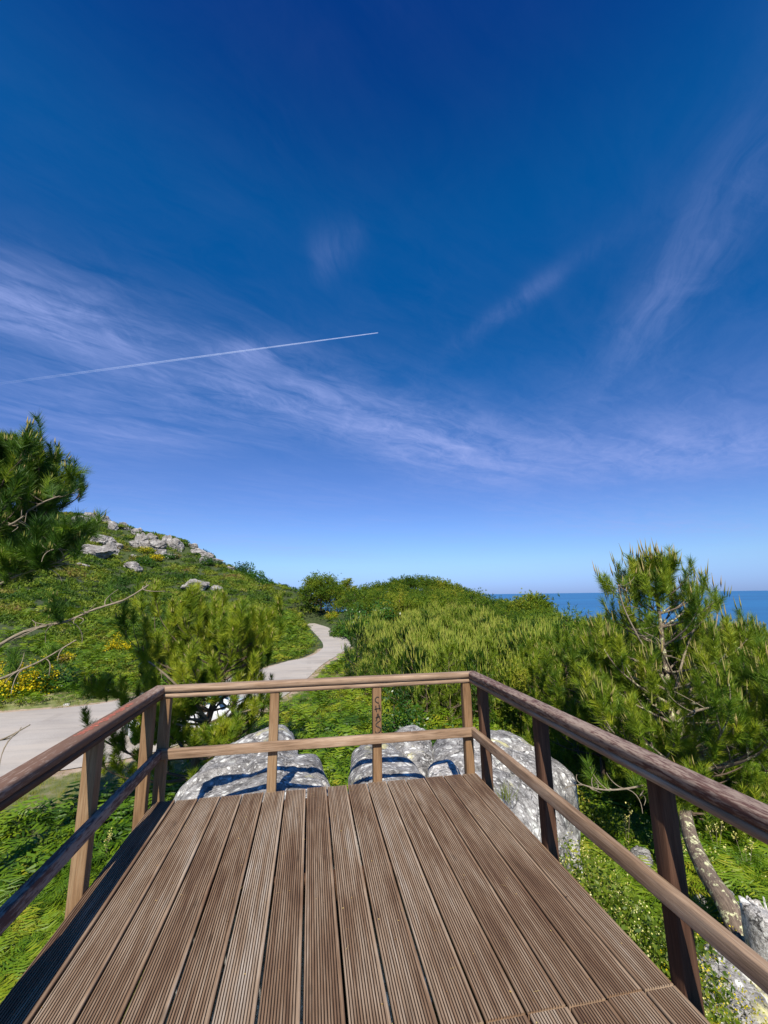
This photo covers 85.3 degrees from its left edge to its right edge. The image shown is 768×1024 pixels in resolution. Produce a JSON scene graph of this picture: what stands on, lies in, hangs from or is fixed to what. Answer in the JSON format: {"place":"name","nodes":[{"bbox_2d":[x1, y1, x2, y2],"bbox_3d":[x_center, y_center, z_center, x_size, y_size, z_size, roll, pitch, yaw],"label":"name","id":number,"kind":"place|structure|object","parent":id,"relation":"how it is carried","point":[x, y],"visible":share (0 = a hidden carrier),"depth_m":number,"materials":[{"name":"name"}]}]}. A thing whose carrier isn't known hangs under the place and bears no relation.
{"place":"outdoors","nodes":[
{"label":"outdoors","id":0,"kind":"place"},
{"bbox_2d":[0,623,350,776],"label":"road","id":1,"kind":"structure","parent":0,"point":[46,729],"depth_m":16.18,"materials":[{"name":"concrete"}]},
{"bbox_2d":[124,691,243,735],"bbox_3d":[-6.851,6.995,14.986,4.140,1.510,2.140,7,-13,-33],"label":"parked car","id":2,"kind":"object","parent":1,"relation":"on","point":[214,717],"visible":0.1,"depth_m":14.65,"materials":[{"name":"white paint"}]},
{"bbox_2d":[0,515,753,1023],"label":"ground","id":3,"kind":"structure","parent":0,"point":[78,701],"depth_m":22.14,"materials":[{"name":"plant"}]},
{"bbox_2d":[0,655,62,701],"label":"broom bush","id":4,"kind":"object","parent":3,"relation":"on","point":[23,686],"visible":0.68,"depth_m":19.39,"materials":[{"name":"yellow plant"}]},
{"bbox_2d":[25,661,81,693],"bbox_3d":[-16.177,8.027,20.458,2.233,1.617,2.332,8,-15,-39],"label":"dark bush","id":5,"kind":"object","parent":3,"relation":"on","point":[58,677],"visible":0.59,"depth_m":20.09,"materials":[{"name":"green plant"}]},
{"bbox_2d":[0,411,161,762],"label":"pine tree","id":6,"kind":"object","parent":3,"relation":"on","point":[37,485],"visible":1,"depth_m":5.80,"materials":[{"name":"green plant"}]},
{"bbox_2d":[81,544,115,558],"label":"outcrop rock","id":7,"kind":"object","parent":3,"relation":"on","point":[102,552],"visible":0.52,"depth_m":82.64,"materials":[{"name":"stone"}]},
{"bbox_2d":[90,535,116,544],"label":"outcrop rock","id":8,"kind":"object","parent":3,"relation":"on","point":[104,540],"visible":0.64,"depth_m":92.69,"materials":[{"name":"stone"}]},
{"bbox_2d":[100,630,130,650],"bbox_3d":[-18.306,8.956,28.605,1.955,1.693,1.393,-2,-11,4],"label":"gorse bush","id":9,"kind":"object","parent":3,"relation":"on","point":[117,645],"visible":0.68,"depth_m":28.59,"materials":[{"name":"yellow plant"}]},
{"bbox_2d":[123,561,143,571],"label":"outcrop rock","id":10,"kind":"object","parent":3,"relation":"on","point":[136,566],"visible":0.69,"depth_m":77.20,"materials":[{"name":"stone"}]},
{"bbox_2d":[135,554,159,564],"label":"dark bush","id":11,"kind":"object","parent":3,"relation":"on","point":[148,560],"visible":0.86,"depth_m":85.21,"materials":[{"name":"green plant"}]},
{"bbox_2d":[149,538,167,550],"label":"outcrop rock","id":12,"kind":"object","parent":3,"relation":"on","point":[155,543],"visible":0.73,"depth_m":95.37,"materials":[{"name":"stone"}]},
{"bbox_2d":[0,510,322,691],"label":"heathland shrubbery","id":13,"kind":"object","parent":3,"relation":"on","point":[10,612],"visible":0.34,"depth_m":53.86,"materials":[{"name":"plant"}]},
{"bbox_2d":[168,538,183,551],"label":"outcrop rock","id":14,"kind":"object","parent":3,"relation":"on","point":[176,543],"visible":0.83,"depth_m":97.27,"materials":[{"name":"stone"}]},
{"bbox_2d":[0,641,361,832],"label":"verge grass","id":15,"kind":"structure","parent":3,"relation":"on","point":[24,798],"depth_m":11.78,"materials":[{"name":"plant"}]},
{"bbox_2d":[78,571,287,784],"bbox_3d":[-4.530,4.027,9.987,4.498,5.339,3.766,1,-11,-10],"label":"pine tree","id":16,"kind":"object","parent":3,"relation":"on","point":[256,636],"visible":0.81,"depth_m":9.30,"materials":[{"name":"green plant"}]},
{"bbox_2d":[180,579,209,590],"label":"outcrop rock","id":17,"kind":"object","parent":3,"relation":"on","point":[205,585],"visible":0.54,"depth_m":68.78,"materials":[{"name":"stone"}]},
{"bbox_2d":[165,725,297,1023],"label":"boulder","id":18,"kind":"object","parent":3,"relation":"on","point":[229,775],"visible":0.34,"depth_m":4.52,"materials":[{"name":"stone"}]},
{"bbox_2d":[230,561,256,574],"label":"skyline bush","id":19,"kind":"object","parent":3,"relation":"on","point":[244,568],"visible":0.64,"depth_m":92.09,"materials":[{"name":"green plant"}]},
{"bbox_2d":[279,754,334,1023],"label":"boulder","id":20,"kind":"object","parent":3,"relation":"on","point":[305,771],"visible":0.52,"depth_m":4.26,"materials":[{"name":"stone"}]},
{"bbox_2d":[290,569,344,610],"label":"roadside tree","id":21,"kind":"object","parent":3,"relation":"on","point":[321,588],"visible":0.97,"depth_m":72.28,"materials":[{"name":"plant"}]},
{"bbox_2d":[328,620,346,636],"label":"laurel bush","id":22,"kind":"object","parent":3,"relation":"on","point":[333,633],"visible":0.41,"depth_m":47.99,"materials":[{"name":"green plant"}]},
{"bbox_2d":[340,577,357,596],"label":"roadside tree","id":23,"kind":"object","parent":3,"relation":"on","point":[347,586],"visible":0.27,"depth_m":78.73,"materials":[{"name":"plant"}]},
{"bbox_2d":[335,585,369,618],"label":"bush","id":24,"kind":"object","parent":3,"relation":"on","point":[343,602],"visible":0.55,"depth_m":60.30,"materials":[{"name":"green plant"}]},
{"bbox_2d":[339,613,372,675],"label":"young pine","id":25,"kind":"object","parent":3,"relation":"on","point":[358,630],"visible":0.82,"depth_m":23.28,"materials":[{"name":"green plant"}]},
{"bbox_2d":[348,597,377,616],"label":"canopy pine","id":26,"kind":"object","parent":3,"relation":"on","point":[365,605],"visible":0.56,"depth_m":54.65,"materials":[{"name":"green plant"}]},
{"bbox_2d":[356,657,372,693],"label":"young pine","id":27,"kind":"object","parent":3,"relation":"on","point":[365,666],"visible":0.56,"depth_m":20.36,"materials":[{"name":"green plant"}]},
{"bbox_2d":[333,598,400,637],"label":"laurel bush","id":28,"kind":"object","parent":3,"relation":"on","point":[381,610],"visible":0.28,"depth_m":45.27,"materials":[{"name":"green plant"}]},
{"bbox_2d":[355,590,388,612],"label":"bush","id":29,"kind":"object","parent":3,"relation":"on","point":[374,593],"visible":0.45,"depth_m":57.53,"materials":[{"name":"green plant"}]},
{"bbox_2d":[363,630,384,673],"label":"young pine","id":30,"kind":"object","parent":3,"relation":"on","point":[375,642],"visible":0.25,"depth_m":25.27,"materials":[{"name":"green plant"}]},
{"bbox_2d":[362,607,386,633],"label":"young pine","id":31,"kind":"object","parent":3,"relation":"on","point":[375,614],"visible":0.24,"depth_m":30.66,"materials":[{"name":"green plant"}]},
{"bbox_2d":[362,620,391,663],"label":"young pine","id":32,"kind":"object","parent":3,"relation":"on","point":[378,628],"visible":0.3,"depth_m":27.38,"materials":[{"name":"green plant"}]},
{"bbox_2d":[0,671,767,1023],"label":"viewing platform","id":33,"kind":"structure","parent":3,"relation":"on","point":[520,921],"depth_m":2.10,"materials":[{"name":"brown wood"}]},
{"bbox_2d":[0,588,767,897],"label":"bracken undergrowth","id":34,"kind":"object","parent":3,"relation":"on","point":[31,861],"visible":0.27,"depth_m":11.79,"materials":[{"name":"plant"}]},
{"bbox_2d":[0,787,767,1019],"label":"bracken fern","id":35,"kind":"object","parent":3,"relation":"on","point":[29,932],"visible":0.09,"depth_m":5.48,"materials":[{"name":"plant"}]},
{"bbox_2d":[368,631,400,691],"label":"young pine","id":36,"kind":"object","parent":3,"relation":"on","point":[389,642],"visible":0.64,"depth_m":20.49,"materials":[{"name":"green plant"}]},
{"bbox_2d":[348,743,433,1023],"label":"boulder","id":37,"kind":"object","parent":3,"relation":"on","point":[397,764],"visible":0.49,"depth_m":4.38,"materials":[{"name":"stone"}]},
{"bbox_2d":[362,686,429,733],"bbox_3d":[0.342,6.295,12.829,2.030,2.133,2.170,-8,-13,31],"label":"bramble bush","id":38,"kind":"object","parent":3,"relation":"on","point":[394,726],"visible":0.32,"depth_m":12.76,"materials":[{"name":"green plant"}]},
{"bbox_2d":[374,588,421,620],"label":"canopy pine","id":39,"kind":"object","parent":3,"relation":"on","point":[407,603],"visible":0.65,"depth_m":49.66,"materials":[{"name":"green plant"}]},
{"bbox_2d":[382,641,413,703],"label":"young pine","id":40,"kind":"object","parent":3,"relation":"on","point":[397,662],"visible":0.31,"depth_m":18.31,"materials":[{"name":"green plant"}]},
{"bbox_2d":[390,574,418,586],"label":"umbrella pine","id":41,"kind":"object","parent":3,"relation":"on","point":[414,581],"visible":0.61,"depth_m":83.52,"materials":[{"name":"green plant"}]},
{"bbox_2d":[393,616,420,650],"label":"young pine","id":42,"kind":"object","parent":3,"relation":"on","point":[404,627],"visible":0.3,"depth_m":26.35,"materials":[{"name":"green plant"}]},
{"bbox_2d":[390,725,432,777],"bbox_3d":[0.378,4.281,6.207,0.729,1.842,2.206,-2,-11,5],"label":"boulder","id":43,"kind":"object","parent":3,"relation":"on","point":[419,754],"visible":0.17,"depth_m":5.81,"materials":[{"name":"stone"}]},
{"bbox_2d":[390,631,435,711],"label":"young pine","id":44,"kind":"object","parent":3,"relation":"on","point":[411,656],"visible":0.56,"depth_m":16.88,"materials":[{"name":"green plant"}]},
{"bbox_2d":[407,624,430,697],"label":"young pine","id":45,"kind":"object","parent":3,"relation":"on","point":[419,636],"visible":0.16,"depth_m":19.52,"materials":[{"name":"green plant"}]},
{"bbox_2d":[407,665,440,724],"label":"young pine","id":46,"kind":"object","parent":3,"relation":"on","point":[424,688],"visible":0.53,"depth_m":15.23,"materials":[{"name":"green plant"}]},
{"bbox_2d":[413,574,438,589],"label":"umbrella pine","id":47,"kind":"object","parent":3,"relation":"on","point":[428,580],"visible":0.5,"depth_m":83.96,"materials":[{"name":"green plant"}]},
{"bbox_2d":[418,604,436,642],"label":"young pine","id":48,"kind":"object","parent":3,"relation":"on","point":[425,615],"visible":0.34,"depth_m":34.10,"materials":[{"name":"green plant"}]},
{"bbox_2d":[409,596,450,611],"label":"bush","id":49,"kind":"object","parent":3,"relation":"on","point":[430,601],"visible":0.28,"depth_m":49.80,"materials":[{"name":"green plant"}]},
{"bbox_2d":[422,620,442,656],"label":"young pine","id":50,"kind":"object","parent":3,"relation":"on","point":[430,628],"visible":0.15,"depth_m":22.98,"materials":[{"name":"green plant"}]},
{"bbox_2d":[420,642,453,702],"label":"young pine","id":51,"kind":"object","parent":3,"relation":"on","point":[430,655],"visible":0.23,"depth_m":17.81,"materials":[{"name":"green plant"}]},
{"bbox_2d":[424,576,450,588],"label":"umbrella pine","id":52,"kind":"object","parent":3,"relation":"on","point":[439,581],"visible":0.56,"depth_m":84.56,"materials":[{"name":"green plant"}]},
{"bbox_2d":[431,625,451,646],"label":"young pine","id":53,"kind":"object","parent":3,"relation":"on","point":[441,635],"visible":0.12,"depth_m":21.98,"materials":[{"name":"green plant"}]},
{"bbox_2d":[428,642,462,707],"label":"young pine","id":54,"kind":"object","parent":3,"relation":"on","point":[436,662],"visible":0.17,"depth_m":17.35,"materials":[{"name":"green plant"}]},
{"bbox_2d":[427,628,465,724],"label":"young pine","id":55,"kind":"object","parent":3,"relation":"on","point":[444,660],"visible":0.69,"depth_m":15.74,"materials":[{"name":"green plant"}]},
{"bbox_2d":[440,611,452,631],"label":"young pine","id":56,"kind":"object","parent":3,"relation":"on","point":[447,618],"visible":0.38,"depth_m":34.79,"materials":[{"name":"green plant"}]},
{"bbox_2d":[431,586,473,611],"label":"bush","id":57,"kind":"object","parent":3,"relation":"on","point":[448,596],"visible":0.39,"depth_m":52.00,"materials":[{"name":"green plant"}]},
{"bbox_2d":[448,602,463,629],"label":"young pine","id":58,"kind":"object","parent":3,"relation":"on","point":[454,614],"visible":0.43,"depth_m":35.71,"materials":[{"name":"green plant"}]},
{"bbox_2d":[444,624,477,699],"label":"young pine","id":59,"kind":"object","parent":3,"relation":"on","point":[463,644],"visible":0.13,"depth_m":18.52,"materials":[{"name":"green plant"}]},
{"bbox_2d":[457,617,477,665],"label":"young pine","id":60,"kind":"object","parent":3,"relation":"on","point":[467,628],"visible":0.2,"depth_m":23.23,"materials":[{"name":"green plant"}]},
{"bbox_2d":[462,603,480,623],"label":"young pine","id":61,"kind":"object","parent":3,"relation":"on","point":[469,610],"visible":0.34,"depth_m":33.54,"materials":[{"name":"green plant"}]},
{"bbox_2d":[451,637,496,722],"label":"young pine","id":62,"kind":"object","parent":3,"relation":"on","point":[479,658],"visible":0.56,"depth_m":15.58,"materials":[{"name":"green plant"}]},
{"bbox_2d":[466,609,492,630],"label":"young pine","id":63,"kind":"object","parent":3,"relation":"on","point":[483,620],"visible":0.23,"depth_m":25.48,"materials":[{"name":"green plant"}]},
{"bbox_2d":[460,587,501,613],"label":"bush","id":64,"kind":"object","parent":3,"relation":"on","point":[475,598],"visible":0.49,"depth_m":55.75,"materials":[{"name":"green plant"}]},
{"bbox_2d":[471,623,500,679],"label":"young pine","id":65,"kind":"object","parent":3,"relation":"on","point":[481,630],"visible":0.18,"depth_m":21.42,"materials":[{"name":"green plant"}]},
{"bbox_2d":[470,625,508,711],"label":"young pine","id":66,"kind":"object","parent":3,"relation":"on","point":[490,644],"visible":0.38,"depth_m":16.99,"materials":[{"name":"green plant"}]},
{"bbox_2d":[495,628,513,683],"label":"young pine","id":67,"kind":"object","parent":3,"relation":"on","point":[501,640],"visible":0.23,"depth_m":20.11,"materials":[{"name":"green plant"}]},
{"bbox_2d":[432,730,579,870],"bbox_3d":[1.275,4.305,5.371,3.341,2.370,2.158,10,-15,-43],"label":"boulder","id":68,"kind":"object","parent":3,"relation":"on","point":[524,807],"visible":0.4,"depth_m":5.58,"materials":[{"name":"stone"}]},
{"bbox_2d":[428,759,459,927],"bbox_3d":[0.677,3.476,4.470,0.380,1.347,1.250,-2,-11,4],"label":"boulder","id":69,"kind":"object","parent":68,"relation":"on","point":[447,767],"visible":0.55,"depth_m":4.67,"materials":[{"name":"stone"}]},
{"bbox_2d":[494,777,519,803],"bbox_3d":[1.378,3.049,4.611,0.358,0.223,0.278,1,-11,-10],"label":"grass tuft","id":70,"kind":"object","parent":68,"relation":"on","point":[504,791],"visible":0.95,"depth_m":4.60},
{"bbox_2d":[493,626,526,683],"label":"young pine","id":71,"kind":"object","parent":3,"relation":"on","point":[511,643],"visible":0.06,"depth_m":18.60,"materials":[{"name":"green plant"}]},
{"bbox_2d":[494,650,528,717],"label":"young pine","id":72,"kind":"object","parent":3,"relation":"on","point":[511,665],"visible":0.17,"depth_m":16.01,"materials":[{"name":"green plant"}]},
{"bbox_2d":[493,600,530,620],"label":"slope pine","id":73,"kind":"object","parent":3,"relation":"on","point":[500,614],"visible":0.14,"depth_m":44.10,"materials":[{"name":"green plant"}]},
{"bbox_2d":[509,690,530,729],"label":"young pine","id":74,"kind":"object","parent":3,"relation":"on","point":[521,722],"visible":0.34,"depth_m":14.52,"materials":[{"name":"green plant"}]},
{"bbox_2d":[505,616,540,688],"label":"young pine","id":75,"kind":"object","parent":3,"relation":"on","point":[522,636],"visible":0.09,"depth_m":16.85,"materials":[{"name":"green plant"}]},
{"bbox_2d":[501,598,556,624],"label":"slope pine","id":76,"kind":"object","parent":3,"relation":"on","point":[538,609],"visible":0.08,"depth_m":32.82,"materials":[{"name":"green plant"}]},
{"bbox_2d":[499,588,559,618],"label":"canopy tree","id":77,"kind":"object","parent":3,"relation":"on","point":[530,603],"visible":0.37,"depth_m":45.22,"materials":[{"name":"plant"}]},
{"bbox_2d":[497,623,575,713],"bbox_3d":[6.610,6.330,16.392,4.411,3.912,4.704,-8,-14,34],"label":"slope pine","id":78,"kind":"object","parent":3,"relation":"on","point":[510,655],"visible":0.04,"depth_m":16.83,"materials":[{"name":"green plant"}]},
{"bbox_2d":[521,617,559,693],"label":"young pine","id":79,"kind":"object","parent":3,"relation":"on","point":[537,639],"visible":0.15,"depth_m":15.74,"materials":[{"name":"green plant"}]},
{"bbox_2d":[512,610,569,622],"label":"slope pine","id":80,"kind":"object","parent":3,"relation":"on","point":[526,613],"visible":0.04,"depth_m":27.66,"materials":[{"name":"green plant"}]},
{"bbox_2d":[491,593,591,658],"bbox_3d":[8.086,6.612,20.959,6.157,5.121,5.773,2,-12,-12],"label":"slope pine","id":81,"kind":"object","parent":3,"relation":"on","point":[565,622],"visible":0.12,"depth_m":20.81,"materials":[{"name":"green plant"}]},
{"bbox_2d":[494,652,590,720],"bbox_3d":[5.919,6.283,14.120,4.189,3.246,4.115,-5,-12,19],"label":"slope pine","id":82,"kind":"object","parent":3,"relation":"on","point":[521,674],"visible":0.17,"depth_m":14.33,"materials":[{"name":"green plant"}]},
{"bbox_2d":[496,605,594,663],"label":"slope pine","id":83,"kind":"object","parent":3,"relation":"on","point":[573,628],"visible":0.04,"depth_m":18.54,"materials":[{"name":"green plant"}]},
{"bbox_2d":[518,631,606,768],"bbox_3d":[5.156,5.179,11.805,2.928,3.688,3.140,1,-11,-10],"label":"pine tree","id":84,"kind":"object","parent":3,"relation":"on","point":[553,648],"visible":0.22,"depth_m":12.02,"materials":[{"name":"green plant"}]},
{"bbox_2d":[360,617,765,803],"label":"thicket undergrowth","id":85,"kind":"object","parent":3,"relation":"on","point":[501,716],"visible":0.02,"depth_m":15.98,"materials":[{"name":"plant"}]},
{"bbox_2d":[567,828,583,883],"bbox_3d":[1.846,4.488,4.929,1.098,1.787,0.635,5,-13,-26],"label":"boulder","id":86,"kind":"object","parent":3,"relation":"on","point":[572,837],"visible":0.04,"depth_m":5.02,"materials":[{"name":"stone"}]},
{"bbox_2d":[577,785,606,838],"bbox_3d":[2.922,5.010,6.953,1.883,1.030,1.303,1,-11,-10],"label":"light shrub","id":87,"kind":"object","parent":3,"relation":"on","point":[583,807],"visible":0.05,"depth_m":6.99,"materials":[{"name":"green plant"}]},
{"bbox_2d":[519,622,670,810],"bbox_3d":[4.656,4.359,9.208,2.945,3.830,3.216,1,-11,-10],"label":"pine tree","id":88,"kind":"object","parent":3,"relation":"on","point":[547,665],"visible":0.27,"depth_m":9.21,"materials":[{"name":"green plant"}]},
{"bbox_2d":[577,788,651,854],"bbox_3d":[3.504,4.980,6.593,1.183,0.930,1.698,-4,-12,16],"label":"light shrub","id":89,"kind":"object","parent":3,"relation":"on","point":[608,820],"visible":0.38,"depth_m":6.59,"materials":[{"name":"green plant"}]},
{"bbox_2d":[574,611,685,733],"bbox_3d":[7.652,5.266,13.090,3.607,4.317,3.448,1,-11,-10],"label":"pine tree","id":90,"kind":"object","parent":3,"relation":"on","point":[578,624],"visible":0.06,"depth_m":13.49,"materials":[{"name":"green plant"}]},
{"bbox_2d":[630,845,652,867],"bbox_3d":[3.545,5.001,5.679,0.260,0.670,0.480,-5,-12,21],"label":"boulder","id":91,"kind":"object","parent":3,"relation":"on","point":[636,850],"visible":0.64,"depth_m":5.73,"materials":[{"name":"stone"}]},
{"bbox_2d":[561,832,728,981],"bbox_3d":[2.158,3.921,4.093,1.438,1.100,1.768,1,-11,-10],"label":"honeysuckle","id":92,"kind":"object","parent":3,"relation":"on","point":[602,876],"visible":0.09,"depth_m":4.25,"materials":[{"name":"green plant"}]},
{"bbox_2d":[557,832,742,1023],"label":"honeysuckle","id":93,"kind":"object","parent":3,"relation":"on","point":[617,912],"visible":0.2,"depth_m":3.49,"materials":[{"name":"green plant"}]},
{"bbox_2d":[568,664,733,823],"bbox_3d":[5.658,4.729,8.934,3.118,3.198,2.890,1,-11,-10],"label":"pine tree","id":94,"kind":"object","parent":3,"relation":"on","point":[588,720],"visible":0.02,"depth_m":8.88,"materials":[{"name":"green plant"}]},
{"bbox_2d":[564,537,767,942],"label":"pine tree","id":95,"kind":"object","parent":3,"relation":"on","point":[727,705],"visible":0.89,"depth_m":6.33,"materials":[{"name":"green plant"}]},
{"bbox_2d":[647,938,732,1023],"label":"honeysuckle","id":96,"kind":"object","parent":3,"relation":"on","point":[707,1011],"visible":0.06,"depth_m":2.56,"materials":[{"name":"green plant"}]},
{"bbox_2d":[622,820,767,882],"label":"dark bush","id":97,"kind":"object","parent":3,"relation":"on","point":[724,847],"visible":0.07,"depth_m":5.98,"materials":[{"name":"green plant"}]},
{"bbox_2d":[639,705,767,845],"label":"pine tree","id":98,"kind":"object","parent":3,"relation":"on","point":[748,784],"visible":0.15,"depth_m":7.12,"materials":[{"name":"green plant"}]},
{"bbox_2d":[648,917,767,1023],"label":"yellow flower cushion","id":99,"kind":"object","parent":3,"relation":"on","point":[736,998],"visible":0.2,"depth_m":3.07,"materials":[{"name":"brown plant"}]},
{"bbox_2d":[665,612,767,800],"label":"pine tree","id":100,"kind":"object","parent":3,"relation":"on","point":[763,764],"visible":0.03,"depth_m":8.69,"materials":[{"name":"green plant"}]},
{"bbox_2d":[697,943,767,1023],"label":"boulder","id":101,"kind":"object","parent":3,"relation":"on","point":[719,968],"visible":0.45,"depth_m":3.27,"materials":[{"name":"stone"}]},
{"bbox_2d":[712,618,767,639],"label":"pine tree","id":102,"kind":"object","parent":3,"relation":"on","point":[764,626],"visible":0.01,"depth_m":13.71,"materials":[{"name":"green plant"}]},
{"bbox_2d":[738,895,767,960],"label":"boulder","id":103,"kind":"object","parent":3,"relation":"on","point":[754,916],"visible":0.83,"depth_m":3.59,"materials":[{"name":"stone"}]},
{"bbox_2d":[0,0,767,593],"label":"sky","id":104,"kind":"structure","parent":0,"point":[546,220],"materials":[{"name":"blue"}]},
{"bbox_2d":[311,591,767,632],"bbox_3d":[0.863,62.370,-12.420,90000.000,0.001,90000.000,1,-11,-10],"label":"sea","id":105,"kind":"structure","parent":0,"point":[755,602],"depth_m":2273.20,"materials":[{"name":"liquid"}]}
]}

